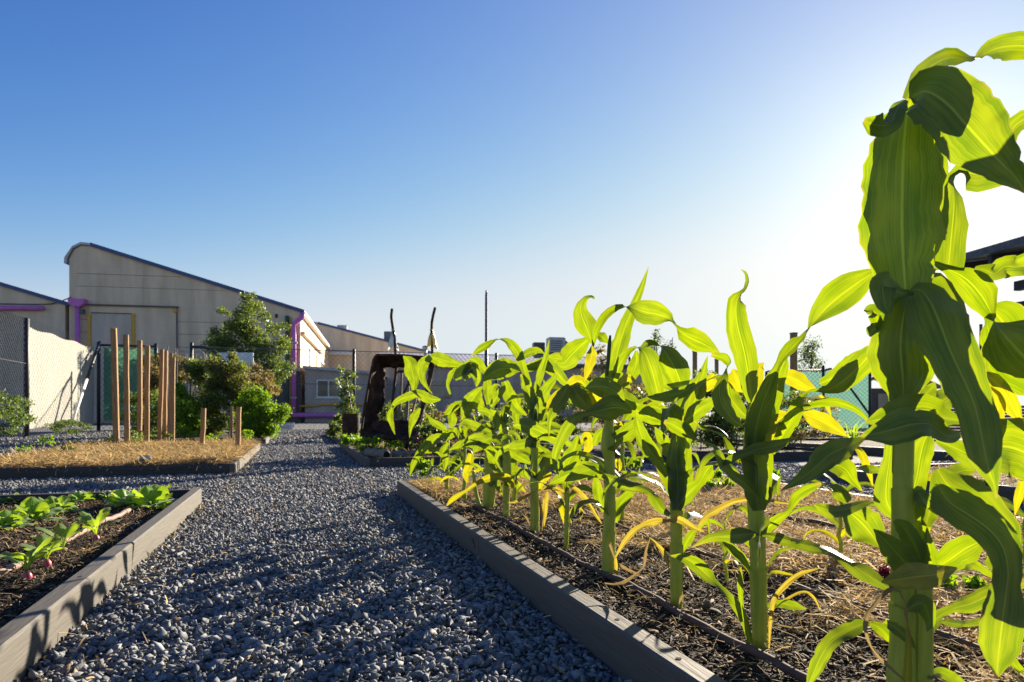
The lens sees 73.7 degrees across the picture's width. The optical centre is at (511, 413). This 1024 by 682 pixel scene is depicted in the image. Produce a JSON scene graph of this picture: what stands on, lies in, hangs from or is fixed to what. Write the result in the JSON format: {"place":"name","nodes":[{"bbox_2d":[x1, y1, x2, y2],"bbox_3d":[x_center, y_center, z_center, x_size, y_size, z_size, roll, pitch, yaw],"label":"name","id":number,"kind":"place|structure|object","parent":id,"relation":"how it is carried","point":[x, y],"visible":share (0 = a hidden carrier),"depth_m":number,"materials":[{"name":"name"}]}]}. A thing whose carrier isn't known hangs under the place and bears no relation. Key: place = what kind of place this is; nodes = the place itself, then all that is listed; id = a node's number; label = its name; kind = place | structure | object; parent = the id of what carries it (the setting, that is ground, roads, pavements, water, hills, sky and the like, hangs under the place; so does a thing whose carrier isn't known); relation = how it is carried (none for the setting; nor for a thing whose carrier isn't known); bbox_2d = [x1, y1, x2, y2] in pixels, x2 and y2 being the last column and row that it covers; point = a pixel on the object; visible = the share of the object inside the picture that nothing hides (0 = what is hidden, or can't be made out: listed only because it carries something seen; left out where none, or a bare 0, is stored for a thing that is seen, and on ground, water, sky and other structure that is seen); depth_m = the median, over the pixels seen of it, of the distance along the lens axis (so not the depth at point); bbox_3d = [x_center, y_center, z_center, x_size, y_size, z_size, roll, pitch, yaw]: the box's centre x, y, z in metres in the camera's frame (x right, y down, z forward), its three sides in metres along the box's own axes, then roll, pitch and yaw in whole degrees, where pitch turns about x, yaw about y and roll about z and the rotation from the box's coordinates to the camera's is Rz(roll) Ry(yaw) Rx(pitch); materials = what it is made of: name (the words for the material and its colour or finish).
{"place":"outdoors","nodes":[
{"label":"outdoors","id":0,"kind":"place"},
{"bbox_2d":[0,282,70,422],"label":"warehouse","id":1,"kind":"structure","parent":0,"point":[49,311],"depth_m":37.19,"materials":[{"name":"metal"}]},
{"bbox_2d":[64,242,341,422],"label":"warehouse","id":2,"kind":"structure","parent":0,"point":[135,299],"depth_m":38.48,"materials":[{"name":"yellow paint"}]},
{"bbox_2d":[87,312,134,420],"bbox_3d":[-22.258,-2.569,37.932,2.398,6.018,0.067,0,0,-11],"label":"door","id":3,"kind":"structure","parent":2,"relation":"in","point":[101,323],"depth_m":37.85,"materials":[{"name":"yellow paint"}]},
{"bbox_2d":[313,322,434,370],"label":"warehouse","id":4,"kind":"structure","parent":0,"point":[340,337],"depth_m":63.37,"materials":[{"name":"grey metal"}]},
{"bbox_2d":[0,414,1023,681],"bbox_3d":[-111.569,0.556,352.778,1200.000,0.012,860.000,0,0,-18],"label":"ground","id":5,"kind":"structure","parent":0,"point":[326,426],"depth_m":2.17,"materials":[{"name":"grey gravel"}]},
{"bbox_2d":[0,389,40,435],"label":"fence weeds","id":6,"kind":"object","parent":5,"relation":"on","point":[21,420],"visible":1,"depth_m":14.34,"materials":[{"name":"green plant"}]},
{"bbox_2d":[0,309,97,436],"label":"chain link fence","id":7,"kind":"object","parent":5,"relation":"on","point":[55,370],"visible":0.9,"depth_m":17.33,"materials":[{"name":"white fabric"}]},
{"bbox_2d":[44,419,94,434],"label":"fence weeds","id":8,"kind":"object","parent":5,"relation":"on","point":[57,426],"visible":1,"depth_m":17.43,"materials":[{"name":"green plant"}]},
{"bbox_2d":[0,488,201,681],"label":"garden bed","id":9,"kind":"object","parent":5,"relation":"on","point":[29,635],"visible":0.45,"depth_m":1.97,"materials":[{"name":"grey wood"}]},
{"bbox_2d":[0,510,33,530],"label":"lettuce","id":10,"kind":"object","parent":9,"relation":"on","point":[12,518],"visible":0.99,"depth_m":2.98,"materials":[{"name":"green plant"}]},
{"bbox_2d":[0,536,52,578],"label":"radish plant","id":11,"kind":"object","parent":9,"relation":"on","point":[32,555],"visible":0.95,"depth_m":2.05,"materials":[{"name":"green plant"}]},
{"bbox_2d":[11,496,67,521],"bbox_3d":[-2.232,0.453,3.194,0.262,0.119,0.218,0,0,-33],"label":"lettuce","id":12,"kind":"object","parent":9,"relation":"on","point":[35,508],"visible":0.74,"depth_m":3.18,"materials":[{"name":"green plant"}]},
{"bbox_2d":[19,534,64,566],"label":"radish plant","id":13,"kind":"object","parent":9,"relation":"on","point":[56,541],"visible":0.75,"depth_m":2.24,"materials":[{"name":"green plant"}]},
{"bbox_2d":[30,521,84,547],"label":"radish plant","id":14,"kind":"object","parent":9,"relation":"on","point":[61,530],"visible":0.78,"depth_m":2.42,"materials":[{"name":"green plant"}]},
{"bbox_2d":[38,495,86,512],"bbox_3d":[-2.274,0.466,3.451,0.248,0.098,0.222,0,0,-18],"label":"lettuce","id":15,"kind":"object","parent":9,"relation":"on","point":[62,501],"visible":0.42,"depth_m":3.46,"materials":[{"name":"green plant"}]},
{"bbox_2d":[0,507,132,575],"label":"irrigation pipe","id":16,"kind":"object","parent":9,"relation":"on","point":[10,567],"visible":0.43,"depth_m":2.73,"materials":[{"name":"beige plastic"}]},
{"bbox_2d":[68,491,97,502],"bbox_3d":[-2.397,0.470,3.820,0.160,0.067,0.163,0,0,24],"label":"lettuce","id":17,"kind":"object","parent":9,"relation":"on","point":[80,496],"visible":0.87,"depth_m":3.80,"materials":[{"name":"green plant"}]},
{"bbox_2d":[0,495,180,628],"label":"bark mulch","id":18,"kind":"object","parent":9,"relation":"on","point":[63,570],"visible":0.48,"depth_m":2.54,"materials":[{"name":"wood"}]},
{"bbox_2d":[75,507,121,539],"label":"radish plant","id":19,"kind":"object","parent":9,"relation":"on","point":[87,520],"visible":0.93,"depth_m":2.69,"materials":[{"name":"green plant"}]},
{"bbox_2d":[102,489,145,506],"bbox_3d":[-2.034,0.455,3.638,0.281,0.102,0.252,0,0,-18],"label":"lettuce","id":20,"kind":"object","parent":9,"relation":"on","point":[119,493],"visible":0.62,"depth_m":3.62,"materials":[{"name":"green plant"}]},
{"bbox_2d":[115,483,177,508],"bbox_3d":[-1.919,0.444,3.613,0.310,0.139,0.284,0,0,-18],"label":"lettuce","id":21,"kind":"object","parent":9,"relation":"on","point":[154,495],"visible":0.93,"depth_m":3.58,"materials":[{"name":"green plant"}]},
{"bbox_2d":[0,443,259,479],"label":"garden bed","id":22,"kind":"object","parent":5,"relation":"on","point":[124,470],"visible":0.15,"depth_m":5.87,"materials":[{"name":"grey wood"}]},
{"bbox_2d":[110,328,119,443],"bbox_3d":[-5.279,-0.301,9.082,0.111,1.672,0.051,0,0,-11],"label":"wooden stake","id":23,"kind":"object","parent":22,"relation":"on","point":[115,383],"visible":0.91,"depth_m":9.06,"materials":[{"name":"brown wood"}]},
{"bbox_2d":[123,334,129,443],"bbox_3d":[-5.128,-0.257,9.080,0.076,1.585,0.046,0,0,-18],"label":"wooden stake","id":24,"kind":"object","parent":22,"relation":"on","point":[126,387],"visible":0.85,"depth_m":9.06,"materials":[{"name":"brown wood"}]},
{"bbox_2d":[0,436,264,474],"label":"straw mulch","id":25,"kind":"object","parent":22,"relation":"on","point":[161,452],"visible":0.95,"depth_m":6.69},
{"bbox_2d":[137,340,142,440],"bbox_3d":[-5.343,-0.255,9.798,0.062,1.580,0.042,0,0,-5],"label":"wooden stake","id":26,"kind":"object","parent":22,"relation":"on","point":[139,389],"visible":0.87,"depth_m":9.78,"materials":[{"name":"brown wood"}]},
{"bbox_2d":[144,345,149,441],"bbox_3d":[-5.105,-0.207,9.546,0.070,1.485,0.042,0,0,-14],"label":"wooden stake","id":27,"kind":"object","parent":22,"relation":"on","point":[147,393],"visible":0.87,"depth_m":9.53,"materials":[{"name":"brown wood"}]},
{"bbox_2d":[157,349,163,440],"bbox_3d":[-5.251,-0.211,10.198,0.092,1.492,0.042,0,0,-12],"label":"wooden stake","id":28,"kind":"object","parent":22,"relation":"on","point":[161,379],"visible":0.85,"depth_m":10.18,"materials":[{"name":"brown wood"}]},
{"bbox_2d":[163,350,167,440],"bbox_3d":[-5.253,-0.208,10.343,0.070,1.487,0.037,0,0,-6],"label":"wooden stake","id":29,"kind":"object","parent":22,"relation":"on","point":[165,384],"visible":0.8,"depth_m":10.33,"materials":[{"name":"brown wood"}]},
{"bbox_2d":[168,353,172,439],"bbox_3d":[-5.823,-0.246,11.636,0.079,1.562,0.044,0,0,-18],"label":"wooden stake","id":30,"kind":"object","parent":22,"relation":"on","point":[169,396],"visible":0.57,"depth_m":11.62,"materials":[{"name":"brown wood"}]},
{"bbox_2d":[171,357,175,440],"bbox_3d":[-5.598,-0.197,11.280,0.064,1.463,0.036,0,0,-8],"label":"wooden stake","id":31,"kind":"object","parent":22,"relation":"on","point":[173,397],"visible":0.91,"depth_m":11.27,"materials":[{"name":"brown wood"}]},
{"bbox_2d":[235,407,241,446],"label":"wooden stake","id":32,"kind":"object","parent":22,"relation":"on","point":[238,427],"visible":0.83,"depth_m":8.64,"materials":[{"name":"brown wood"}]},
{"bbox_2d":[119,387,162,434],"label":"garden shrub","id":33,"kind":"object","parent":5,"relation":"on","point":[153,415],"visible":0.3,"depth_m":15.36,"materials":[{"name":"green plant"}]},
{"bbox_2d":[120,432,270,443],"bbox_3d":[-6.204,0.530,13.978,2.400,0.160,5.202,0,0,-18],"label":"garden bed","id":34,"kind":"object","parent":5,"relation":"on","point":[266,439],"visible":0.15,"depth_m":12.98,"materials":[{"name":"grey wood"}]},
{"bbox_2d":[142,349,193,396],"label":"garden shrub","id":35,"kind":"object","parent":34,"relation":"on","point":[154,376],"visible":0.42,"depth_m":15.09,"materials":[{"name":"green plant"}]},
{"bbox_2d":[167,380,208,436],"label":"garden shrub","id":36,"kind":"object","parent":34,"relation":"on","point":[187,410],"visible":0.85,"depth_m":13.58,"materials":[{"name":"green plant"}]},
{"bbox_2d":[182,353,225,435],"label":"garden shrub","id":37,"kind":"object","parent":34,"relation":"on","point":[196,371],"visible":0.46,"depth_m":14.55,"materials":[{"name":"green plant"}]},
{"bbox_2d":[199,349,256,435],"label":"garden shrub","id":38,"kind":"object","parent":34,"relation":"on","point":[230,386],"visible":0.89,"depth_m":14.20,"materials":[{"name":"green plant"}]},
{"bbox_2d":[234,361,282,399],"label":"garden shrub","id":39,"kind":"object","parent":34,"relation":"on","point":[266,382],"visible":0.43,"depth_m":15.28,"materials":[{"name":"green plant"}]},
{"bbox_2d":[227,384,293,437],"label":"garden shrub","id":40,"kind":"object","parent":34,"relation":"on","point":[261,414],"visible":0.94,"depth_m":13.33,"materials":[{"name":"green plant"}]},
{"bbox_2d":[199,292,296,393],"bbox_3d":[-9.935,-2.018,25.842,3.467,5.338,2.563,0,0,-18],"label":"tree","id":41,"kind":"object","parent":5,"relation":"on","point":[241,329],"visible":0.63,"depth_m":25.77,"materials":[{"name":"green plant"}]},
{"bbox_2d":[35,454,618,681],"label":"leaf litter","id":42,"kind":"object","parent":5,"relation":"on","point":[97,657],"visible":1,"depth_m":2.19,"materials":[{"name":"plant"}]},
{"bbox_2d":[299,366,387,422],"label":"lean to shed","id":43,"kind":"object","parent":5,"relation":"on","point":[324,388],"visible":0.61,"depth_m":40.29,"materials":[{"name":"white paint"}]},
{"bbox_2d":[315,380,340,398],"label":"window frame","id":44,"kind":"structure","parent":43,"relation":"in","point":[325,388],"depth_m":40.30,"materials":[{"name":"white paint"}]},
{"bbox_2d":[67,341,630,431],"bbox_3d":[-3.614,-0.830,22.492,18.582,2.960,3.741,0,0,-18],"label":"chain link fence","id":45,"kind":"object","parent":5,"relation":"on","point":[107,395],"visible":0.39,"depth_m":21.77,"materials":[{"name":"black metal"}]},
{"bbox_2d":[325,431,466,444],"bbox_3d":[-2.711,0.530,14.873,2.400,0.160,5.602,0,0,-18],"label":"garden bed","id":46,"kind":"object","parent":5,"relation":"on","point":[335,439],"visible":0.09,"depth_m":13.06,"materials":[{"name":"grey wood"}]},
{"bbox_2d":[325,414,341,436],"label":"garden shrub","id":47,"kind":"object","parent":46,"relation":"on","point":[332,430],"visible":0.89,"depth_m":13.41,"materials":[{"name":"green plant"}]},
{"bbox_2d":[342,414,359,437],"bbox_3d":[-3.115,0.255,13.200,0.354,0.490,0.354,0,0,-18],"label":"rusty drum","id":48,"kind":"object","parent":46,"relation":"on","point":[350,423],"visible":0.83,"depth_m":13.06,"materials":[{"name":"metal"}]},
{"bbox_2d":[333,364,360,419],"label":"climbing plant","id":49,"kind":"object","parent":48,"relation":"in","point":[344,404],"visible":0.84,"depth_m":13.18,"materials":[{"name":"green plant"}]},
{"bbox_2d":[406,458,430,477],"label":"seedling","id":50,"kind":"object","parent":5,"relation":"on","point":[422,465],"visible":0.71,"depth_m":4.91,"materials":[{"name":"green plant"}]},
{"bbox_2d":[340,440,596,467],"bbox_3d":[-0.899,0.530,9.242,2.540,0.160,4.232,0,0,-18],"label":"garden bed","id":51,"kind":"object","parent":5,"relation":"on","point":[365,461],"visible":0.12,"depth_m":7.07,"materials":[{"name":"grey wood"}]},
{"bbox_2d":[338,433,363,446],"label":"garden shrub","id":52,"kind":"object","parent":51,"relation":"on","point":[350,439],"visible":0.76,"depth_m":9.50,"materials":[{"name":"green plant"}]},
{"bbox_2d":[363,448,390,457],"bbox_3d":[-1.429,0.428,7.231,0.111,0.111,0.479,0,0,-36],"label":"log","id":53,"kind":"object","parent":51,"relation":"on","point":[378,453],"visible":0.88,"depth_m":7.16,"materials":[{"name":"grey wood"}]},
{"bbox_2d":[355,434,403,452],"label":"garden shrub","id":54,"kind":"object","parent":51,"relation":"on","point":[374,441],"visible":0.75,"depth_m":7.84,"materials":[{"name":"green plant"}]},
{"bbox_2d":[378,400,411,441],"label":"garden shrub","id":55,"kind":"object","parent":51,"relation":"on","point":[383,413],"visible":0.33,"depth_m":8.81,"materials":[{"name":"green plant"}]},
{"bbox_2d":[360,307,435,451],"bbox_3d":[-1.337,-0.407,8.143,0.887,1.754,0.385,0,0,0],"label":"wheelbarrow","id":56,"kind":"object","parent":51,"relation":"on","point":[372,424],"visible":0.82,"depth_m":8.14,"materials":[{"name":"black plastic"}]},
{"bbox_2d":[401,399,445,440],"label":"garden shrub","id":57,"kind":"object","parent":51,"relation":"on","point":[428,406],"visible":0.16,"depth_m":9.17,"materials":[{"name":"green plant"}]},
{"bbox_2d":[408,424,451,449],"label":"garden shrub","id":58,"kind":"object","parent":51,"relation":"on","point":[426,432],"visible":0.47,"depth_m":7.75,"materials":[{"name":"green plant"}]},
{"bbox_2d":[429,405,477,448],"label":"garden shrub","id":59,"kind":"object","parent":51,"relation":"on","point":[457,412],"visible":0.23,"depth_m":8.58,"materials":[{"name":"green plant"}]},
{"bbox_2d":[467,406,521,450],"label":"garden shrub","id":60,"kind":"object","parent":51,"relation":"on","point":[479,416],"visible":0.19,"depth_m":8.64,"materials":[{"name":"green plant"}]},
{"bbox_2d":[573,343,628,426],"bbox_3d":[2.894,-0.816,21.963,1.973,2.934,1.759,0,0,6],"label":"tree","id":61,"kind":"object","parent":5,"relation":"on","point":[601,359],"visible":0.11,"depth_m":21.69,"materials":[{"name":"green plant"}]},
{"bbox_2d":[540,440,852,463],"bbox_3d":[2.103,0.530,9.683,2.950,0.160,4.002,0,0,-18],"label":"garden bed","id":62,"kind":"object","parent":5,"relation":"on","point":[788,453],"visible":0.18,"depth_m":8.12,"materials":[{"name":"grey wood"}]},
{"bbox_2d":[527,395,598,439],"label":"garden shrub","id":63,"kind":"object","parent":62,"relation":"on","point":[560,419],"visible":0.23,"depth_m":10.34,"materials":[{"name":"green plant"}]},
{"bbox_2d":[633,382,683,439],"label":"garden shrub","id":64,"kind":"object","parent":62,"relation":"on","point":[648,426],"visible":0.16,"depth_m":8.55,"materials":[{"name":"green plant"}]},
{"bbox_2d":[663,368,736,449],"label":"garden shrub","id":65,"kind":"object","parent":62,"relation":"on","point":[707,438],"visible":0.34,"depth_m":8.71,"materials":[{"name":"green plant"}]},
{"bbox_2d":[700,392,750,450],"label":"garden shrub","id":66,"kind":"object","parent":62,"relation":"on","point":[727,427],"visible":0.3,"depth_m":8.55,"materials":[{"name":"green plant"}]},
{"bbox_2d":[736,387,815,438],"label":"garden shrub","id":67,"kind":"object","parent":62,"relation":"on","point":[785,402],"visible":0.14,"depth_m":9.19,"materials":[{"name":"green plant"}]},
{"bbox_2d":[397,474,1022,681],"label":"garden bed","id":68,"kind":"object","parent":5,"relation":"on","point":[618,645],"visible":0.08,"depth_m":1.62,"materials":[{"name":"brown soil"}]},
{"bbox_2d":[419,425,478,492],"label":"corn plant","id":69,"kind":"object","parent":68,"relation":"on","point":[453,459],"visible":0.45,"depth_m":3.98,"materials":[{"name":"green plant"}]},
{"bbox_2d":[387,352,520,507],"bbox_3d":[-0.295,0.082,3.450,0.702,0.813,0.360,0,0,10],"label":"corn plant","id":70,"kind":"object","parent":68,"relation":"on","point":[474,368],"visible":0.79,"depth_m":3.45,"materials":[{"name":"green plant"}]},
{"bbox_2d":[437,413,494,500],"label":"corn plant","id":71,"kind":"object","parent":68,"relation":"on","point":[462,435],"visible":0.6,"depth_m":3.71,"materials":[{"name":"green plant"}]},
{"bbox_2d":[446,352,568,516],"bbox_3d":[-0.017,0.098,3.040,0.552,0.747,0.366,0,0,-18],"label":"corn plant","id":72,"kind":"object","parent":68,"relation":"on","point":[499,369],"visible":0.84,"depth_m":3.05,"materials":[{"name":"green plant"}]},
{"bbox_2d":[472,338,591,532],"bbox_3d":[0.055,0.091,2.704,0.415,0.781,0.389,0,0,-18],"label":"corn plant","id":73,"kind":"object","parent":68,"relation":"on","point":[536,396],"visible":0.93,"depth_m":2.70,"materials":[{"name":"green plant"}]},
{"bbox_2d":[423,493,672,647],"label":"dry corn litter","id":74,"kind":"object","parent":68,"relation":"on","point":[540,527],"visible":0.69,"depth_m":2.78,"materials":[{"name":"beige plant"}]},
{"bbox_2d":[515,452,604,549],"bbox_3d":[0.180,0.296,2.379,0.331,0.355,0.289,0,0,10],"label":"corn plant","id":75,"kind":"object","parent":68,"relation":"on","point":[564,511],"visible":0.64,"depth_m":2.34,"materials":[{"name":"green plant"}]},
{"bbox_2d":[579,397,663,524],"bbox_3d":[0.453,0.218,2.903,0.448,0.569,0.295,0,0,22],"label":"corn plant","id":76,"kind":"object","parent":68,"relation":"on","point":[628,417],"visible":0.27,"depth_m":2.87,"materials":[{"name":"green plant"}]},
{"bbox_2d":[546,267,719,575],"bbox_3d":[0.330,0.026,1.979,0.469,0.917,0.287,0,0,0],"label":"corn plant","id":77,"kind":"object","parent":68,"relation":"on","point":[617,400],"visible":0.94,"depth_m":1.94,"materials":[{"name":"green plant"}]},
{"bbox_2d":[474,503,824,681],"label":"irrigation pipe","id":78,"kind":"object","parent":68,"relation":"on","point":[786,668],"visible":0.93,"depth_m":1.54,"materials":[{"name":"black plastic"}]},
{"bbox_2d":[602,339,739,613],"bbox_3d":[0.389,0.161,1.656,0.302,0.687,0.293,0,0,42],"label":"corn plant","id":79,"kind":"object","parent":68,"relation":"on","point":[681,488],"visible":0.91,"depth_m":1.64,"materials":[{"name":"green plant"}]},
{"bbox_2d":[403,469,1023,681],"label":"straw mulch","id":80,"kind":"object","parent":68,"relation":"on","point":[643,509],"visible":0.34,"depth_m":2.34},
{"bbox_2d":[694,468,734,488],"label":"seedling","id":81,"kind":"object","parent":68,"relation":"on","point":[718,475],"visible":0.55,"depth_m":4.12,"materials":[{"name":"green plant"}]},
{"bbox_2d":[417,482,1023,681],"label":"bark mulch","id":82,"kind":"object","parent":68,"relation":"on","point":[705,605],"visible":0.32,"depth_m":1.72,"materials":[{"name":"brown wood"}]},
{"bbox_2d":[699,504,747,582],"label":"corn plant","id":83,"kind":"object","parent":68,"relation":"on","point":[742,507],"visible":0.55,"depth_m":1.88,"materials":[{"name":"plant"}]},
{"bbox_2d":[664,269,872,650],"bbox_3d":[0.502,0.092,1.331,0.462,0.768,0.317,0,0,-18],"label":"corn plant","id":84,"kind":"object","parent":68,"relation":"on","point":[770,428],"visible":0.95,"depth_m":1.35,"materials":[{"name":"green plant"}]},
{"bbox_2d":[540,497,1023,664],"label":"irrigation pipe","id":85,"kind":"object","parent":68,"relation":"on","point":[938,632],"visible":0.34,"depth_m":1.74,"materials":[{"name":"plastic"}]},
{"bbox_2d":[790,473,875,553],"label":"corn plant","id":86,"kind":"object","parent":68,"relation":"on","point":[839,534],"visible":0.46,"depth_m":2.14,"materials":[{"name":"plant"}]},
{"bbox_2d":[692,31,1023,681],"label":"corn plant","id":87,"kind":"object","parent":68,"relation":"on","point":[913,224],"visible":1,"depth_m":1.00,"materials":[{"name":"green plant"}]},
{"bbox_2d":[694,497,1022,564],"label":"irrigation pipe","id":88,"kind":"object","parent":68,"relation":"on","point":[831,525],"visible":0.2,"depth_m":2.79,"materials":[{"name":"brown plastic"}]},
{"bbox_2d":[936,573,986,590],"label":"seedling","id":89,"kind":"object","parent":68,"relation":"on","point":[976,581],"visible":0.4,"depth_m":1.71,"materials":[{"name":"green plant"}]},
{"bbox_2d":[946,454,1023,589],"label":"corn plant","id":90,"kind":"object","parent":68,"relation":"on","point":[1009,504],"visible":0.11,"depth_m":1.73,"materials":[{"name":"green plant"}]},
{"bbox_2d":[781,395,840,446],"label":"garden shrub","id":91,"kind":"object","parent":5,"relation":"on","point":[801,435],"visible":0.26,"depth_m":9.53,"materials":[{"name":"green plant"}]},
{"bbox_2d":[797,334,828,372],"bbox_3d":[11.795,-1.237,26.928,1.726,3.776,1.885,0,0,-18],"label":"slender tree","id":92,"kind":"object","parent":5,"relation":"on","point":[807,356],"visible":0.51,"depth_m":26.95,"materials":[{"name":"green plant"}]},
{"bbox_2d":[765,365,871,430],"bbox_3d":[9.045,-0.375,19.934,3.127,2.050,0.104,0,0,15],"label":"banner fence","id":93,"kind":"object","parent":5,"relation":"on","point":[858,395],"visible":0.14,"depth_m":19.78,"materials":[{"name":"teal fabric"}]},
{"bbox_2d":[735,438,953,460],"bbox_3d":[6.107,0.530,10.372,3.300,0.160,4.302,0,0,-18],"label":"garden bed","id":94,"kind":"object","parent":5,"relation":"on","point":[868,447],"visible":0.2,"depth_m":10.06,"materials":[{"name":"grey wood"}]},
{"bbox_2d":[819,463,1023,503],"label":"garden bed","id":95,"kind":"object","parent":5,"relation":"on","point":[1006,491],"visible":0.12,"depth_m":5.17,"materials":[{"name":"grey wood"}]},
{"bbox_2d":[856,463,1019,485],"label":"straw mulch","id":96,"kind":"object","parent":95,"relation":"on","point":[1003,480],"visible":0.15,"depth_m":4.94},
{"bbox_2d":[0,0,1023,413],"label":"sky","id":97,"kind":"structure","parent":0,"point":[349,163],"materials":[{"name":"blue"}]},
{"bbox_2d":[379,352,666,420],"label":"long shed","id":98,"kind":"structure","parent":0,"point":[446,399],"depth_m":47.40,"materials":[{"name":"grey metal"}]},
{"bbox_2d":[428,382,450,397],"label":"window","id":99,"kind":"structure","parent":98,"relation":"in","point":[442,390],"depth_m":47.02,"materials":[{"name":"grey glass"}]},
{"bbox_2d":[546,337,567,354],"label":"air conditioner","id":100,"kind":"object","parent":98,"relation":"on","point":[557,344],"visible":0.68,"depth_m":48.02,"materials":[{"name":"grey metal"}]},
{"bbox_2d":[871,373,940,425],"bbox_3d":[14.577,-0.620,27.200,3.300,2.340,2.800,0,0,0],"label":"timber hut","id":101,"kind":"object","parent":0,"point":[879,398],"visible":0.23,"depth_m":26.00,"materials":[{"name":"brown wood"}]},
{"bbox_2d":[964,236,1023,305],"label":"shade pavilion","id":102,"kind":"structure","parent":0,"point":[990,254],"depth_m":11.67,"materials":[{"name":"metal"}]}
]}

